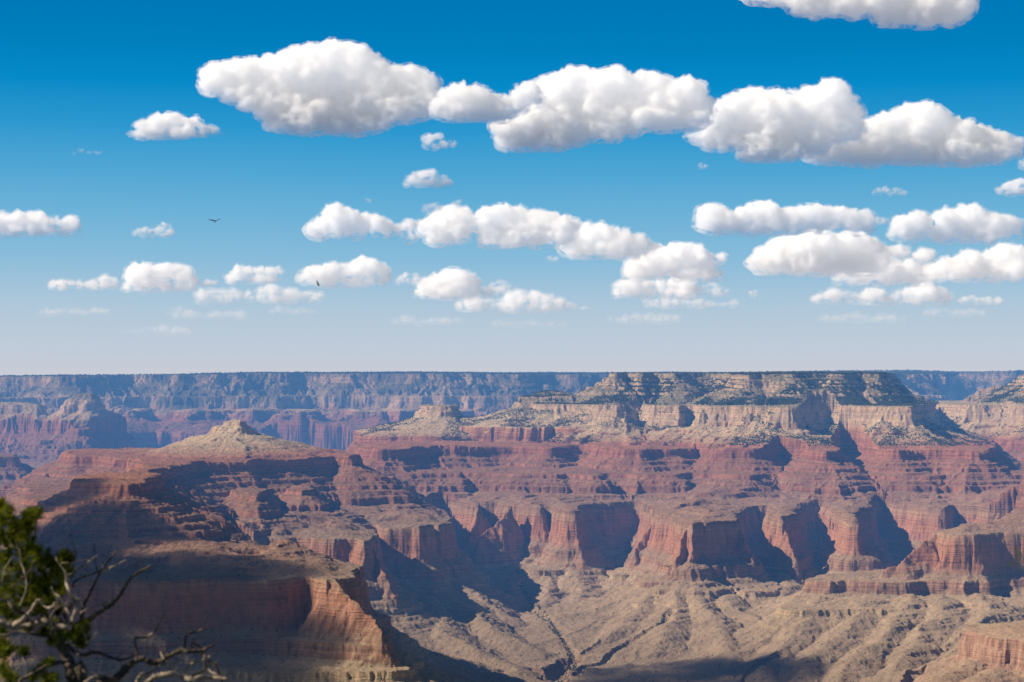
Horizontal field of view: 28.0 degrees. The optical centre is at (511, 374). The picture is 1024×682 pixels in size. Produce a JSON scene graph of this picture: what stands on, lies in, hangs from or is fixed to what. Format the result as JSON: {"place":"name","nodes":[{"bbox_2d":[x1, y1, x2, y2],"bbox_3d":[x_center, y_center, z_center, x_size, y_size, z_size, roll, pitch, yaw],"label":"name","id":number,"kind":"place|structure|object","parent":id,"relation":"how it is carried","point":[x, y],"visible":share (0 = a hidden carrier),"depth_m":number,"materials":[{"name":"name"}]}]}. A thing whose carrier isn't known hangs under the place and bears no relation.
{"place":"outdoors","nodes":[
{"label":"outdoors","id":0,"kind":"place"},
{"bbox_2d":[0,393,130,486],"bbox_3d":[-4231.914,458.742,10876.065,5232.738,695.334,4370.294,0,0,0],"label":"side butte terrain","id":1,"kind":"structure","parent":0,"point":[33,436],"depth_m":12090.62,"materials":[{"name":"brown stone"}]},
{"bbox_2d":[0,419,473,662],"bbox_3d":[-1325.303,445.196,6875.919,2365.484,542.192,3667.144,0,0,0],"label":"butte terrain","id":2,"kind":"structure","parent":0,"point":[249,540],"depth_m":5867.32,"materials":[{"name":"brown stone"}]},
{"bbox_2d":[0,372,945,450],"bbox_3d":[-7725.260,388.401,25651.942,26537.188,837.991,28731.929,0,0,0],"label":"canyon rim terrain","id":3,"kind":"structure","parent":0,"point":[329,410],"depth_m":14457.51,"materials":[{"name":"brown stone"}]},
{"bbox_2d":[1,369,1023,376],"bbox_3d":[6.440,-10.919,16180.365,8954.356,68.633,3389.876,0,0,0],"label":"treeline","id":4,"kind":"object","parent":3,"relation":"on","point":[553,372],"visible":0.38,"depth_m":15044.47,"materials":[{"name":"green plant"}]},
{"bbox_2d":[0,557,1023,681],"bbox_3d":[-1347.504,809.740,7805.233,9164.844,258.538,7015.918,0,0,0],"label":"canyon floor","id":5,"kind":"structure","parent":0,"point":[483,623],"depth_m":6287.55,"materials":[{"name":"beige stone"}]},
{"bbox_2d":[516,570,669,681],"bbox_3d":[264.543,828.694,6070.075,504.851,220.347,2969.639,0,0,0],"label":"undergrowth","id":6,"kind":"object","parent":5,"relation":"on","point":[554,631],"visible":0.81,"depth_m":6537.48,"materials":[{"name":"plant"}]},
{"bbox_2d":[0,0,1023,374],"label":"sky","id":7,"kind":"structure","parent":0,"point":[489,186],"materials":[{"name":"blue"}]},
{"bbox_2d":[343,371,1023,586],"bbox_3d":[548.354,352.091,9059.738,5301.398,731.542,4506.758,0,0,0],"label":"mesa terrain","id":8,"kind":"structure","parent":0,"point":[708,509],"depth_m":8327.19,"materials":[{"name":"brown stone"}]},
{"bbox_2d":[354,407,1023,445],"bbox_3d":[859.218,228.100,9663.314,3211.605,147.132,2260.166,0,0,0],"label":"scrub","id":9,"kind":"object","parent":8,"relation":"on","point":[517,420],"visible":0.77,"depth_m":9144.35,"materials":[{"name":"green plant"}]},
{"bbox_2d":[516,378,1023,405],"bbox_3d":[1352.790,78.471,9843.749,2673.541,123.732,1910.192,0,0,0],"label":"woodland","id":10,"kind":"object","parent":8,"relation":"on","point":[853,400],"visible":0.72,"depth_m":9308.34,"materials":[{"name":"green plant"}]},
{"bbox_2d":[731,370,888,376],"bbox_3d":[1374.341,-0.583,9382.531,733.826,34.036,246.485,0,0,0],"label":"forest","id":11,"kind":"object","parent":8,"relation":"on","point":[799,372],"visible":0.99,"depth_m":9375.31,"materials":[{"name":"green plant"}]},
{"bbox_2d":[801,516,1023,639],"bbox_3d":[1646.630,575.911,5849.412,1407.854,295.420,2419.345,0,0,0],"label":"ridge terrain","id":12,"kind":"structure","parent":0,"point":[976,559],"depth_m":6683.70,"materials":[{"name":"brown stone"}]},
{"bbox_2d":[816,370,1023,400],"bbox_3d":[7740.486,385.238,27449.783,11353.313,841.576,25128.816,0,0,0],"label":"horizon plateau terrain","id":13,"kind":"structure","parent":0,"point":[954,386],"depth_m":16531.21,"materials":[{"name":"brown stone"}]},
{"bbox_2d":[923,375,1023,439],"bbox_3d":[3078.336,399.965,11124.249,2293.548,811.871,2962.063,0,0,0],"label":"side mesa terrain","id":14,"kind":"structure","parent":0,"point":[979,418],"depth_m":9878.78,"materials":[{"name":"beige stone"}]},
{"bbox_3d":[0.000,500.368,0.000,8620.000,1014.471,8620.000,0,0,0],"label":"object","id":15,"kind":"structure","parent":0,"visible":0},
{"bbox_2d":[0,494,226,681],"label":"pinyon tree","id":16,"kind":"object","parent":15,"relation":"on","point":[17,533],"visible":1,"depth_m":5.96,"materials":[{"name":"green plant"}]},
{"bbox_2d":[1008,532,1023,566],"bbox_3d":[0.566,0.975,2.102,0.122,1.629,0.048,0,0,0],"label":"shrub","id":17,"kind":"object","parent":15,"relation":"on","point":[1017,558],"visible":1,"depth_m":2.10,"materials":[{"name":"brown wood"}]}
]}

